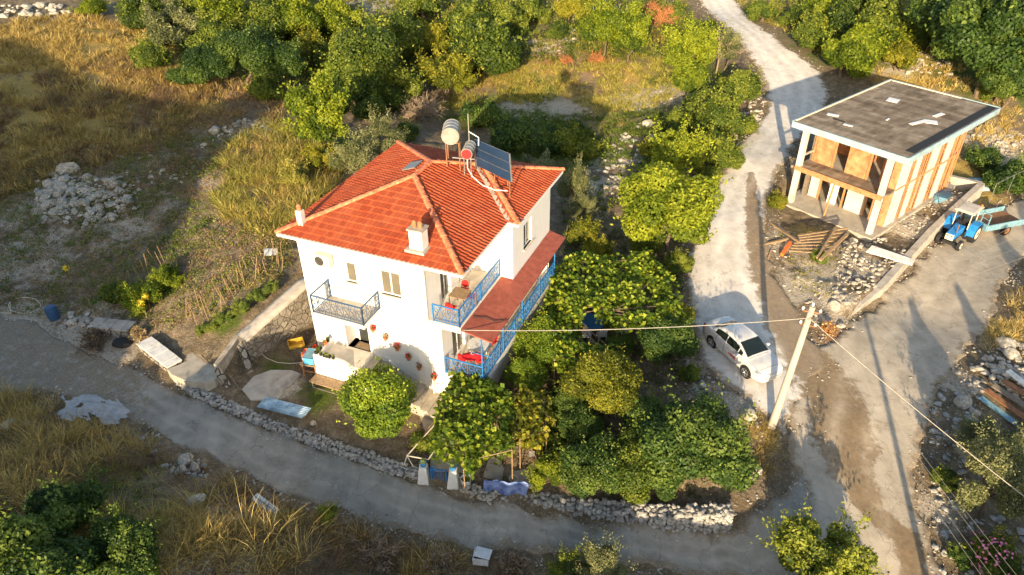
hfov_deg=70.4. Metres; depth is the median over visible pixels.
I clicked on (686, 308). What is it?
citrus tree
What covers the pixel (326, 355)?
planter box
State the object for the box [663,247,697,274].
bush
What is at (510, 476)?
round pot
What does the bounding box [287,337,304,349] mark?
yellow box
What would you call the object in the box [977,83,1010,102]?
bush
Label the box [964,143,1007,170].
bush
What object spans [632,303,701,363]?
citrus tree
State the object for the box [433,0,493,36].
bush
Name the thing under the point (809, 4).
bush
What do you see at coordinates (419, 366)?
hanging flower pot
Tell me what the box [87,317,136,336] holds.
garden wall
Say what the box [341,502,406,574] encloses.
dead bush
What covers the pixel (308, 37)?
bush
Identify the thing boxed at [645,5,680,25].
dead bush
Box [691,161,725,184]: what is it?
bush
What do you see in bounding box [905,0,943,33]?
evergreen tree
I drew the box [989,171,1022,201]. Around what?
pipe railing
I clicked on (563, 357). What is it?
pergola
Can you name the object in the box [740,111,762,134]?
bush
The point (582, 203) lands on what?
olive tree
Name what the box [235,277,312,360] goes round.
retaining wall
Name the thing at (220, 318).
bean plant
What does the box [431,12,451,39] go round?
bush
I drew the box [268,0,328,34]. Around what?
bush
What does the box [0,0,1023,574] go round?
ground
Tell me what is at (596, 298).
citrus tree
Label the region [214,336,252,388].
stone wall
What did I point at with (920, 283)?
overhead wire
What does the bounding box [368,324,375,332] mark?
hanging flower pot
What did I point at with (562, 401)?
bush
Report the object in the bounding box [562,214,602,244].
bush
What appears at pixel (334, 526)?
tall stalks
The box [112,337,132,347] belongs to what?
black sack
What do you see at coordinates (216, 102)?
dry grass
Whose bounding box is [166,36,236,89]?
bush
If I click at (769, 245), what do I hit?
edge gravel
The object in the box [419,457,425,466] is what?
blue pot
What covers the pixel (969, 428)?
olive tree
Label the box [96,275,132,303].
bushes
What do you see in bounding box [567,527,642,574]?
bush
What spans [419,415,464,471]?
garden path
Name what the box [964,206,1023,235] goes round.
farm trailer
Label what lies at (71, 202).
stone
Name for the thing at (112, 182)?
stone
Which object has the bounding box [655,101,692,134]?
bush
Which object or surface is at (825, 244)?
timber beam
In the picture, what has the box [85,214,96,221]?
stone
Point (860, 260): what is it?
rubble
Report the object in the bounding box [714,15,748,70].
bush
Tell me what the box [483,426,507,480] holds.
side path
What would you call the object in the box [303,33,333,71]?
bush
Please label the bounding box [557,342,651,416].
citrus tree
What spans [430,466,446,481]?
garden gate
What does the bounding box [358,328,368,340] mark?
door
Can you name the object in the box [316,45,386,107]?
bush
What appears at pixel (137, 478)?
weed carpet
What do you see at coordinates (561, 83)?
field grass
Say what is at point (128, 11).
bush
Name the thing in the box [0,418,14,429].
stone
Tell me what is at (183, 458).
stone
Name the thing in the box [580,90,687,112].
rubble
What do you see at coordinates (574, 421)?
bush
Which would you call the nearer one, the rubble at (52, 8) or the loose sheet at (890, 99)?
the loose sheet at (890, 99)
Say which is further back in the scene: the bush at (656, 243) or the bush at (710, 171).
the bush at (710, 171)
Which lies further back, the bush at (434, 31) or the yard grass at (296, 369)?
the bush at (434, 31)
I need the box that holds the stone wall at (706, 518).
[524,490,734,534]
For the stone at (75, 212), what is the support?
on the ground at (182, 340)
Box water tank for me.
[441,119,460,171]
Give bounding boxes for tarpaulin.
[484,479,529,495]
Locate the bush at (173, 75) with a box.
[165,63,191,84]
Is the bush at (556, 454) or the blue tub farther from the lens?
the blue tub
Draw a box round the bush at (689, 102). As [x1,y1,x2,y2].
[682,79,716,119]
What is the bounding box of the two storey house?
[274,140,564,419]
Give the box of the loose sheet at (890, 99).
[886,97,899,102]
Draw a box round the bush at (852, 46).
[816,11,895,78]
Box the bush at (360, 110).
[351,86,386,121]
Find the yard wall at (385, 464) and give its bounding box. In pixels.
[176,381,418,479]
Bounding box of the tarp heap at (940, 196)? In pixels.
[933,190,951,202]
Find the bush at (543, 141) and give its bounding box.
[529,115,578,154]
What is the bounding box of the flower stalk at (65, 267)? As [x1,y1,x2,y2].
[62,265,71,281]
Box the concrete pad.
[167,353,218,391]
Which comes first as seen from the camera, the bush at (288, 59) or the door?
the door
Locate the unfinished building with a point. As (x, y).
(895, 167)
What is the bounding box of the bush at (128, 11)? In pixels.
[110,0,173,30]
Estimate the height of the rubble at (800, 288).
1.103 m
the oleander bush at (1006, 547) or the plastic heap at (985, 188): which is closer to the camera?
the oleander bush at (1006, 547)
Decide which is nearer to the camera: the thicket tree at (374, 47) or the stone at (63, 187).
the stone at (63, 187)
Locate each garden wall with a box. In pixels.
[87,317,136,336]
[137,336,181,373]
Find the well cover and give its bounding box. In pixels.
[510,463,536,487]
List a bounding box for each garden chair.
[582,329,591,341]
[596,328,607,342]
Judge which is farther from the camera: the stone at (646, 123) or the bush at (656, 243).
the stone at (646, 123)
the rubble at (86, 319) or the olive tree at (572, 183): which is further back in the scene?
the olive tree at (572, 183)
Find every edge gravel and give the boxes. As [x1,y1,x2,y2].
[674,2,839,439]
[759,193,1023,574]
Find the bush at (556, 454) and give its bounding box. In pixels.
[544,443,572,485]
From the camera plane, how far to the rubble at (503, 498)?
31.79 m
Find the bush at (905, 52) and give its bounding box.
[882,37,922,70]
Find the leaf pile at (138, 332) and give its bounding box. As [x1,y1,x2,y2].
[127,325,148,344]
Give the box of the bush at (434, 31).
[403,14,451,55]
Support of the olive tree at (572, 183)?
on the ground at (182, 340)
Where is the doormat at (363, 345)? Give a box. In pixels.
[355,341,369,350]
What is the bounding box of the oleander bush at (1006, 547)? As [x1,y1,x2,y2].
[949,523,1023,574]
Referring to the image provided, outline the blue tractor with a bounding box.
[935,201,984,250]
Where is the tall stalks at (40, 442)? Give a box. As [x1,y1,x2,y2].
[0,390,66,460]
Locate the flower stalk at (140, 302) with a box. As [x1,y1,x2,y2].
[138,299,146,317]
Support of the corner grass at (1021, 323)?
on the ground at (182, 340)
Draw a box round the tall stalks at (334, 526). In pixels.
[292,497,451,574]
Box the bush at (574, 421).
[555,397,605,444]
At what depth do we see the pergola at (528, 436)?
32.24 m
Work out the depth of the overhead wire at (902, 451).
24.67 m
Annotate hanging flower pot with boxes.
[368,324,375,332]
[382,333,388,340]
[393,342,400,350]
[405,352,411,360]
[416,361,421,370]
[430,372,437,380]
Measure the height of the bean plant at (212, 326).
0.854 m
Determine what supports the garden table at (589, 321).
on the ground at (182, 340)
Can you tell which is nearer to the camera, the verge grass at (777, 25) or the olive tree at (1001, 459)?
the olive tree at (1001, 459)
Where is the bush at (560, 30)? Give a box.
[540,14,574,39]
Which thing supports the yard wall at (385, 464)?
on the ground at (182, 340)
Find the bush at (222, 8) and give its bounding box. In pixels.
[187,0,255,31]
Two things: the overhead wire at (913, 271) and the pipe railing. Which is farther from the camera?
the pipe railing
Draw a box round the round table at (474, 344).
[467,337,488,353]
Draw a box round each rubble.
[0,2,71,18]
[34,172,142,228]
[60,311,91,331]
[87,100,268,185]
[141,436,211,477]
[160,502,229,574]
[219,118,276,142]
[497,493,508,506]
[505,96,584,121]
[535,28,579,57]
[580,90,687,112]
[585,121,655,196]
[668,356,766,466]
[733,95,766,145]
[772,227,840,335]
[832,229,905,307]
[882,189,962,239]
[905,50,952,75]
[929,347,983,574]
[948,499,1023,574]
[969,336,1023,398]
[970,133,1023,154]
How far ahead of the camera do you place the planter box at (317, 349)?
35.69 m
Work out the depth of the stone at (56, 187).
48.75 m
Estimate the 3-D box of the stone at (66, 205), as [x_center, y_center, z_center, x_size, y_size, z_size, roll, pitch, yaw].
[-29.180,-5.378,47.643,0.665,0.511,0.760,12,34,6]
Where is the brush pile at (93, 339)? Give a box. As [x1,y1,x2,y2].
[69,317,113,355]
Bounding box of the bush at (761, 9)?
[746,0,781,22]
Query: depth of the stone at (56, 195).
48.35 m
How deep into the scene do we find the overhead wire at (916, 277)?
34.05 m
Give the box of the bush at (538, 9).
[511,0,556,24]
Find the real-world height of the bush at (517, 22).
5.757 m
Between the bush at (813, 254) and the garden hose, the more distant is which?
the bush at (813, 254)
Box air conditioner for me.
[313,251,339,298]
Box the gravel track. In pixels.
[684,0,829,433]
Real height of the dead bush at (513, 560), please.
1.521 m
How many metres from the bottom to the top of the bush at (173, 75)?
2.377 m
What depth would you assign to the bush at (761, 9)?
79.80 m
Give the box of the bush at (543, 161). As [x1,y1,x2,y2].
[519,149,559,166]
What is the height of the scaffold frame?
0.745 m
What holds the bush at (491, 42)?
on the ground at (182, 340)
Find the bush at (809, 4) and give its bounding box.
[792,0,840,17]
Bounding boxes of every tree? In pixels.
[277,62,360,147]
[309,8,415,89]
[324,128,376,173]
[331,356,423,439]
[352,104,410,157]
[359,0,427,59]
[500,352,553,392]
[512,304,570,364]
[543,247,686,336]
[546,423,632,497]
[555,150,593,201]
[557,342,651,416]
[566,193,600,219]
[568,0,628,56]
[598,414,684,504]
[607,0,657,62]
[610,159,733,252]
[620,386,666,430]
[626,368,767,493]
[632,148,689,178]
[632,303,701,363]
[644,112,719,175]
[652,297,697,324]
[715,30,743,74]
[750,497,893,574]
[904,0,1023,98]
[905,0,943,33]
[940,409,1007,455]
[943,415,1023,520]
[975,44,1023,110]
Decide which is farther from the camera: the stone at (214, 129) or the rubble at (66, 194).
the stone at (214, 129)
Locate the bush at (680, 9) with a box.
[659,0,687,21]
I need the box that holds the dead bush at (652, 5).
[643,0,662,12]
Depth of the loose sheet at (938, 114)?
48.55 m
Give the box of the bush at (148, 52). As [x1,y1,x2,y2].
[126,32,174,70]
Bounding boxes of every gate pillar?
[417,463,429,484]
[447,467,458,489]
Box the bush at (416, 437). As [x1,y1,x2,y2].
[406,427,431,453]
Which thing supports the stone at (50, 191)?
on the ground at (182, 340)
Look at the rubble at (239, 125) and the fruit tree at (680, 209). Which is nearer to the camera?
the fruit tree at (680, 209)
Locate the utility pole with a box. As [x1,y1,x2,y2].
[768,302,821,429]
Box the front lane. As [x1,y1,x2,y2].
[0,316,809,574]
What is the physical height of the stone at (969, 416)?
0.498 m
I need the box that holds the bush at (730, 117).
[693,80,748,133]
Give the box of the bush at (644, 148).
[637,135,656,159]
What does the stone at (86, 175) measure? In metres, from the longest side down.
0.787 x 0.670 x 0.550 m
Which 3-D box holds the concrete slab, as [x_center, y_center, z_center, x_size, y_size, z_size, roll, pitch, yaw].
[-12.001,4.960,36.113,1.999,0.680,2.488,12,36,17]
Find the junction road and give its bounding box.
[788,199,1023,574]
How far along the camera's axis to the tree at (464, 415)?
31.78 m
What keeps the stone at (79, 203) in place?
on the ground at (182, 340)
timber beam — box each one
[759,237,788,245]
[769,221,800,242]
[780,241,791,255]
[816,227,836,258]
[819,233,847,261]
[837,239,853,259]
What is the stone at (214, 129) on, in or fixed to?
on the ground at (182, 340)
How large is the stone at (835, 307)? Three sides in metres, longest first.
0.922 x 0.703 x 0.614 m
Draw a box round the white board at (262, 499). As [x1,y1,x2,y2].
[252,493,279,512]
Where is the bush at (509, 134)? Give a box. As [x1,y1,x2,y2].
[486,102,535,155]
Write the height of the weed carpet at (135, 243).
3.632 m
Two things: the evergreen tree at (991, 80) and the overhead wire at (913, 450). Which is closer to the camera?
the overhead wire at (913, 450)
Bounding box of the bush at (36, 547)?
[0,470,100,574]
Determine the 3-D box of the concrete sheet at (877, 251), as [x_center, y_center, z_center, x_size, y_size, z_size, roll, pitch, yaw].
[23.835,-2.048,45.775,3.000,0.060,1.400,11,41,6]
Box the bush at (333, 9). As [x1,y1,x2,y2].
[313,0,366,32]
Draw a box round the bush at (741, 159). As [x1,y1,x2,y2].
[720,145,745,169]
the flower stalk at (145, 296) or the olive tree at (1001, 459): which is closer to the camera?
the olive tree at (1001, 459)
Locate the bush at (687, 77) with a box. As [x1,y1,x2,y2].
[662,52,711,98]
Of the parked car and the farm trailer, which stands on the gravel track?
the parked car
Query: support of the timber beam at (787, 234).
on the ground at (182, 340)
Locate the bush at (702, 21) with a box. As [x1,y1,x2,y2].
[680,9,719,37]
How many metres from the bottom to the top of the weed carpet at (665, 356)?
2.197 m
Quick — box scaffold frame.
[404,425,438,466]
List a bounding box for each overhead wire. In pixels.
[464,318,805,330]
[805,307,980,574]
[809,311,989,572]
[811,320,1023,495]
[814,306,1003,571]
[818,246,1020,311]
[818,310,1014,572]
[819,236,1016,308]
[820,224,1017,305]
[821,257,1022,313]
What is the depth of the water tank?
34.96 m
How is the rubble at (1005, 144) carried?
on the ground at (182, 340)
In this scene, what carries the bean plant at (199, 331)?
on the ground at (182, 340)
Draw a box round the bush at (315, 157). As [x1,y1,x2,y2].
[298,139,338,169]
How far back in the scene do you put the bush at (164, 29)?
66.72 m
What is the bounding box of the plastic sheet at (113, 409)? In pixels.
[58,394,129,424]
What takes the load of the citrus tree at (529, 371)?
on the ground at (182, 340)
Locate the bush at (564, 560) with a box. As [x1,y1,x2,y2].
[542,543,591,574]
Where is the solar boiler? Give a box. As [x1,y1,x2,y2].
[452,114,506,190]
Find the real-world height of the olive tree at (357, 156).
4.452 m
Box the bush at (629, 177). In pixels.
[618,164,642,192]
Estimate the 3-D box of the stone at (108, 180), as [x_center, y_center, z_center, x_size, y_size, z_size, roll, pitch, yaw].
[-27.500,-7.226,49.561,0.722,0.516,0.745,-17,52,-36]
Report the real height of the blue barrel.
0.830 m
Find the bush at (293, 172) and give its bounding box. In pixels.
[277,154,309,187]
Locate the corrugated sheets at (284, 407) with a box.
[257,397,310,417]
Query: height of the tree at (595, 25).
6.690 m
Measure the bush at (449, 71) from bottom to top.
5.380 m
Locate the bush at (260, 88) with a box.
[242,75,290,101]
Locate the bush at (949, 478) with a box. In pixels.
[930,462,964,492]
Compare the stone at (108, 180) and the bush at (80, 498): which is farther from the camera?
the stone at (108, 180)
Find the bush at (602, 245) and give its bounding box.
[577,233,617,258]
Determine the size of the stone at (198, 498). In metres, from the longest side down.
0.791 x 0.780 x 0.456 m
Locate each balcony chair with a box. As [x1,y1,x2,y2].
[445,302,457,311]
[457,353,470,366]
[460,280,469,299]
[467,293,476,306]
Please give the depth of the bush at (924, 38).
68.53 m
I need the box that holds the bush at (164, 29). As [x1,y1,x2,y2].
[139,0,204,47]
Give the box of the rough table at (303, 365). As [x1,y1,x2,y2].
[300,348,316,375]
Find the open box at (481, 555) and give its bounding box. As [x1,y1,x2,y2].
[472,546,491,566]
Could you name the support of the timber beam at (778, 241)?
on the ground at (182, 340)
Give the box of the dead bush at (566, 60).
[558,54,574,64]
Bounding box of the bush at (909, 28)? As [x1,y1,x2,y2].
[890,1,918,36]
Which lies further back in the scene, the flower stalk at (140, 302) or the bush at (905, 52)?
the bush at (905, 52)
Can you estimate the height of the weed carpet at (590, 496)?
1.845 m
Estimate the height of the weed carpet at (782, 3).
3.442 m
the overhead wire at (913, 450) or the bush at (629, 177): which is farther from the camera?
the bush at (629, 177)
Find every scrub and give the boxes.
[0,104,282,292]
[18,411,377,574]
[205,195,295,250]
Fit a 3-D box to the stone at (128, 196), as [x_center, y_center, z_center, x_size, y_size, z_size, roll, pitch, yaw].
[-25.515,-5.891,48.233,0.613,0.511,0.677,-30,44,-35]
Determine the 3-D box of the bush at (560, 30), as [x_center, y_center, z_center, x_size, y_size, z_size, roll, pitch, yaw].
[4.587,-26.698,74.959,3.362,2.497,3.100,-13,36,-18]
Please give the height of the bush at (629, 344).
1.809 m
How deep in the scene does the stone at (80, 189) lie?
48.51 m
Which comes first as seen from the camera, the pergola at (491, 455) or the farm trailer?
the pergola at (491, 455)
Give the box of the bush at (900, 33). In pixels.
[868,14,917,49]
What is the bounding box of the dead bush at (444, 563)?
[415,530,463,574]
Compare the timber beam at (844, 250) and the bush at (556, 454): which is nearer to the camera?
the bush at (556, 454)
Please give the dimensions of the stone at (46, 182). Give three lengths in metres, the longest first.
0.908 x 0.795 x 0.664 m
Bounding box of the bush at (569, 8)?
[551,0,595,23]
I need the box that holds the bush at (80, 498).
[22,464,120,529]
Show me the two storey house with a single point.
(416, 234)
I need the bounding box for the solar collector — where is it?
[475,139,512,196]
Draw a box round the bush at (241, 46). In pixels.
[201,16,289,86]
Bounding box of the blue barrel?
[44,304,59,321]
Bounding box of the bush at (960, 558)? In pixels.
[943,540,978,574]
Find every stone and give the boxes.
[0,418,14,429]
[35,190,43,196]
[39,193,50,201]
[40,201,49,208]
[42,179,53,188]
[45,187,54,195]
[48,210,55,215]
[52,192,61,197]
[53,181,67,185]
[53,185,59,190]
[54,210,65,215]
[55,162,80,174]
[56,175,70,182]
[57,197,69,201]
[60,184,68,190]
[60,202,70,208]
[65,186,76,195]
[68,199,78,206]
[71,209,77,214]
[76,187,87,194]
[78,199,89,205]
[82,173,93,180]
[85,193,96,201]
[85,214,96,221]
[91,192,101,199]
[93,203,103,213]
[96,210,104,217]
[103,178,111,183]
[105,200,114,207]
[106,212,119,217]
[109,181,120,187]
[114,188,124,194]
[123,194,132,200]
[175,464,186,473]
[177,452,193,464]
[187,493,206,505]
[190,461,199,472]
[208,125,219,134]
[642,120,653,127]
[698,379,706,387]
[739,406,757,420]
[827,298,840,310]
[836,322,845,327]
[953,394,972,407]
[965,415,978,421]
[969,408,980,416]
[996,337,1015,349]
[1003,347,1020,359]
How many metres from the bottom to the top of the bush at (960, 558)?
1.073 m
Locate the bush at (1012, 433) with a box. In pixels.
[999,419,1023,456]
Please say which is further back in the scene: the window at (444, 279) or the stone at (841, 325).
the stone at (841, 325)
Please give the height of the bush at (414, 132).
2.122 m
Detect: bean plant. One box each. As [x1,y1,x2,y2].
[195,323,204,335]
[200,317,220,332]
[214,309,233,324]
[229,295,251,314]
[245,287,267,302]
[260,278,278,293]
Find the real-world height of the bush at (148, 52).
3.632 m
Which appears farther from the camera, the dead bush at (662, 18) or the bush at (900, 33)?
the dead bush at (662, 18)
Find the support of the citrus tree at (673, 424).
on the ground at (182, 340)
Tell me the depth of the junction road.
36.96 m
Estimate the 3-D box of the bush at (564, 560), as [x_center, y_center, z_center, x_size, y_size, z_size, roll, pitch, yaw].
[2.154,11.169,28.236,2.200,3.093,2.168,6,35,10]
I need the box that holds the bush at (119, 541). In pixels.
[70,500,167,574]
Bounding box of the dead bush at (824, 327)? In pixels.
[818,318,837,336]
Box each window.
[344,262,358,285]
[379,270,402,300]
[440,273,449,300]
[452,332,463,355]
[523,219,533,251]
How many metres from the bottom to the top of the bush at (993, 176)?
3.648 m
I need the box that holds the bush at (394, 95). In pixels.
[367,46,426,111]
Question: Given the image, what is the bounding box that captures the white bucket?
[460,474,470,485]
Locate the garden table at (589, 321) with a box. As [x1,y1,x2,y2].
[582,313,603,337]
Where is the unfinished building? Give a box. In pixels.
[786,79,1000,241]
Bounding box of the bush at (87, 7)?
[66,0,110,15]
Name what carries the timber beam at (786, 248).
on the collapsed lattice
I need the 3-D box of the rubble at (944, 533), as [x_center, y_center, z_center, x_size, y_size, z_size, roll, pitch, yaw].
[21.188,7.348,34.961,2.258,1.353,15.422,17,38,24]
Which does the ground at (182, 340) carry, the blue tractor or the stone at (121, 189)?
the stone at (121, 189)
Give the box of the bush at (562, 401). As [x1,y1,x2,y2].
[547,386,588,416]
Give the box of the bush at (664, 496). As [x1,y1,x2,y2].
[654,476,684,501]
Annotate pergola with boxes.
[456,417,512,497]
[514,419,546,469]
[538,327,594,387]
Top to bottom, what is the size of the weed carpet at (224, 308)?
2.042 m
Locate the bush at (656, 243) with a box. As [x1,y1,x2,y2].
[627,225,668,252]
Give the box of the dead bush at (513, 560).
[492,547,529,574]
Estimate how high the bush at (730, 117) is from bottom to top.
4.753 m
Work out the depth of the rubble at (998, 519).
31.34 m
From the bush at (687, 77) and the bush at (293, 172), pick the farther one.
the bush at (687, 77)
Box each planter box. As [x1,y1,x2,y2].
[314,346,321,353]
[322,352,330,358]
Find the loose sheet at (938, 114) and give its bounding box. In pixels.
[932,113,944,116]
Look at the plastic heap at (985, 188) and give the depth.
55.03 m
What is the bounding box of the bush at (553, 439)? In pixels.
[540,432,564,455]
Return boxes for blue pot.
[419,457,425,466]
[449,461,455,470]
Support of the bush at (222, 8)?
on the ground at (182, 340)
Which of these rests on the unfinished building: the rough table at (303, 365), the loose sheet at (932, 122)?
the loose sheet at (932, 122)
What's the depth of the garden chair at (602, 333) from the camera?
39.08 m
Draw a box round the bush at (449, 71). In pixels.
[413,41,483,93]
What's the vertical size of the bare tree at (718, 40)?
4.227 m
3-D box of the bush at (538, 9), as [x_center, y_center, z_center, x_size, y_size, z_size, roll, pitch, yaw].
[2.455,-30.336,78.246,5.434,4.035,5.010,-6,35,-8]
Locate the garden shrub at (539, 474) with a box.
[521,452,569,499]
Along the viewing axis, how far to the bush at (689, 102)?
60.58 m
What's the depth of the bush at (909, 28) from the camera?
70.34 m
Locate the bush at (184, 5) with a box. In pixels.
[174,0,214,20]
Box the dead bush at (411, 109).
[389,77,448,126]
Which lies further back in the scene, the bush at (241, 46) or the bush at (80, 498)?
the bush at (241, 46)
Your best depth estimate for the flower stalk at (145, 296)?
39.44 m
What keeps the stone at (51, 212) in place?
on the ground at (182, 340)
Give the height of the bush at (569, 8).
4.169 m
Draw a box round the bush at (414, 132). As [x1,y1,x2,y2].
[386,116,422,140]
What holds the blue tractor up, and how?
on the junction road
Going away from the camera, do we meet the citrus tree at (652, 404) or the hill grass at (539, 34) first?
the citrus tree at (652, 404)
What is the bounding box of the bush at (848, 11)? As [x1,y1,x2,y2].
[820,0,911,38]
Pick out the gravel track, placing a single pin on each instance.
(727, 276)
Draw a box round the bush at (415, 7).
[394,0,445,21]
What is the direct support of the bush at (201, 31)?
on the ground at (182, 340)
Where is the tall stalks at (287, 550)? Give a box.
[143,470,339,574]
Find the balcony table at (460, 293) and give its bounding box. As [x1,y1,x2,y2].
[448,287,471,311]
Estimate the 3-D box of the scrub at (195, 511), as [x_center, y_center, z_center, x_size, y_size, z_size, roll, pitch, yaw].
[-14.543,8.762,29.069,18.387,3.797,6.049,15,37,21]
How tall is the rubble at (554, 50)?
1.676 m
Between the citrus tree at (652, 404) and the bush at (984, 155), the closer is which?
the citrus tree at (652, 404)
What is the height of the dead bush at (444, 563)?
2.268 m
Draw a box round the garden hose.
[0,297,40,313]
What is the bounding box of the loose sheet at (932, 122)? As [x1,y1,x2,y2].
[925,119,937,124]
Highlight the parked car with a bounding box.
[702,315,782,382]
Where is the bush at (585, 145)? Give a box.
[553,117,612,159]
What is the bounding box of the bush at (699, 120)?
[688,103,735,136]
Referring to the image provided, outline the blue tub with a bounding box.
[302,348,314,364]
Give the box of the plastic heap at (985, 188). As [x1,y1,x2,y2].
[968,178,991,190]
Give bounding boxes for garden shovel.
[529,448,534,456]
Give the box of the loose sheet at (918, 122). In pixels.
[909,119,926,124]
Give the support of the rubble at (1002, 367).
on the ground at (182, 340)
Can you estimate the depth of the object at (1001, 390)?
36.22 m
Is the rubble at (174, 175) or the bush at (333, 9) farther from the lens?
the bush at (333, 9)
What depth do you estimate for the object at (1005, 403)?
36.00 m
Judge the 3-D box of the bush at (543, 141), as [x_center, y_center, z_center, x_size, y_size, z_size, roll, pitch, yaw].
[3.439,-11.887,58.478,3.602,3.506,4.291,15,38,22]
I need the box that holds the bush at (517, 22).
[481,0,534,35]
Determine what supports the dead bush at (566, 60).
on the ground at (182, 340)
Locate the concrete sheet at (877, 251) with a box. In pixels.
[866,245,914,264]
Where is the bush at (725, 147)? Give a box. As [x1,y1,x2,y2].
[691,119,752,168]
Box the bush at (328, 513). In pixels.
[316,501,337,524]
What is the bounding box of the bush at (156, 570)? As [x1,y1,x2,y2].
[129,549,159,574]
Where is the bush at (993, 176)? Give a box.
[973,150,1023,194]
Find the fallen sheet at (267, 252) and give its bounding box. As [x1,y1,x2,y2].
[264,248,277,255]
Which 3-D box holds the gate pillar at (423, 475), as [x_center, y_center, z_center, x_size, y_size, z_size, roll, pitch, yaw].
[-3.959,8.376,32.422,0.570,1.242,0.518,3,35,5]
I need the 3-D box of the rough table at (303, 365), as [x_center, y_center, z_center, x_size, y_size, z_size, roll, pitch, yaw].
[-9.981,3.844,36.824,0.840,0.830,1.350,8,35,12]
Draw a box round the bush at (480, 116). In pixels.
[459,91,503,126]
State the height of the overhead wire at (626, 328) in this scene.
1.424 m
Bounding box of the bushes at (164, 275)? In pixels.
[147,263,187,291]
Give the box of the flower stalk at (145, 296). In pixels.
[141,293,150,310]
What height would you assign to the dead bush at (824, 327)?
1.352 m
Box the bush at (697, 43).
[653,14,725,66]
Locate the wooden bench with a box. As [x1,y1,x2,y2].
[309,374,344,395]
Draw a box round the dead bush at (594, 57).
[588,49,604,63]
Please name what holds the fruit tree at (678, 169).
on the ground at (182, 340)
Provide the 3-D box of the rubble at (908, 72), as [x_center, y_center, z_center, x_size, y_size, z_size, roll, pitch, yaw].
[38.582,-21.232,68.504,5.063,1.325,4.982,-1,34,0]
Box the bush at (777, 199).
[767,188,788,209]
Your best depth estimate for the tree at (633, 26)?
69.24 m
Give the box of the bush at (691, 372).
[676,362,704,381]
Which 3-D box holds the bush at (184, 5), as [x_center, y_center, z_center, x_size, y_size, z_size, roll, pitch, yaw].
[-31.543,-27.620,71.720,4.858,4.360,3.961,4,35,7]
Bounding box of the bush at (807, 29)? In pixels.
[786,1,840,48]
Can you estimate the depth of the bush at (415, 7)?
76.98 m
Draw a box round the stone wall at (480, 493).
[460,483,497,505]
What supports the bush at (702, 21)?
on the ground at (182, 340)
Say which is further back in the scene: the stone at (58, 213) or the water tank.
the stone at (58, 213)
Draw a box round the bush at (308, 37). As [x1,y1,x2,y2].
[292,23,326,66]
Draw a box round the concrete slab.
[242,370,300,400]
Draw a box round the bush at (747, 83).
[710,62,766,106]
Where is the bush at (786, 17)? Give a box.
[770,0,812,26]
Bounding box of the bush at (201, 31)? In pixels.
[172,4,243,57]
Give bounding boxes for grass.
[0,10,226,199]
[0,376,481,574]
[131,77,285,154]
[154,0,687,82]
[164,65,290,118]
[205,114,348,237]
[257,347,337,416]
[436,55,679,113]
[475,65,640,98]
[489,106,668,175]
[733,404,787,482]
[737,0,937,74]
[877,52,1023,154]
[976,282,1023,360]
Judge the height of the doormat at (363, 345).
0.020 m
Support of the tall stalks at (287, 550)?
on the ground at (182, 340)
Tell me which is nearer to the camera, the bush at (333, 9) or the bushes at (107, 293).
the bushes at (107, 293)
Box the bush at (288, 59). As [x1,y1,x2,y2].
[236,30,308,89]
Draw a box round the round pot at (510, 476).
[509,474,517,482]
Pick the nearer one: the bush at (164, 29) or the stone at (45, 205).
the stone at (45, 205)
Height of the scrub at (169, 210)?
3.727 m
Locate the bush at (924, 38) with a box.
[910,26,935,52]
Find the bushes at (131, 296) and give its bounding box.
[114,278,162,317]
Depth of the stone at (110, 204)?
47.33 m
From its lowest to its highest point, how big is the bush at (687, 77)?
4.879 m
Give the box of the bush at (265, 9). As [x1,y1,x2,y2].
[226,0,297,40]
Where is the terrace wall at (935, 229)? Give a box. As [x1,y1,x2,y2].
[851,175,984,315]
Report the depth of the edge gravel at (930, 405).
36.34 m
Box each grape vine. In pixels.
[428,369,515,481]
[509,383,556,453]
[532,299,613,375]
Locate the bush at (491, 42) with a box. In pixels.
[436,0,538,76]
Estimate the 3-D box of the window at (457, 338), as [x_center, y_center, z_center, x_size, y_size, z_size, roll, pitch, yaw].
[-2.718,2.244,35.500,0.062,2.220,1.300,13,37,19]
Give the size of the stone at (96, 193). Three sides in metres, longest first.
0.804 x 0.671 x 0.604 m
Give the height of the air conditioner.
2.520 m
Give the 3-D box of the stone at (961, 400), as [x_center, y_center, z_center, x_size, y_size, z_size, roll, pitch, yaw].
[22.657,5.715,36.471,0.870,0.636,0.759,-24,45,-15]
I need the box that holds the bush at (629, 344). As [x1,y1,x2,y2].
[603,329,637,355]
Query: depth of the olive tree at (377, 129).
51.27 m
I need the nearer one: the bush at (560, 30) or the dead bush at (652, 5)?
the bush at (560, 30)
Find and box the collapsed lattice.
[789,227,848,255]
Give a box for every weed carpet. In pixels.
[0,120,295,332]
[0,457,176,554]
[57,428,164,513]
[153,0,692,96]
[176,237,293,336]
[476,256,722,505]
[522,230,733,497]
[557,104,689,245]
[774,0,958,68]
[778,232,842,296]
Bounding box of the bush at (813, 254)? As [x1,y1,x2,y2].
[810,246,832,264]

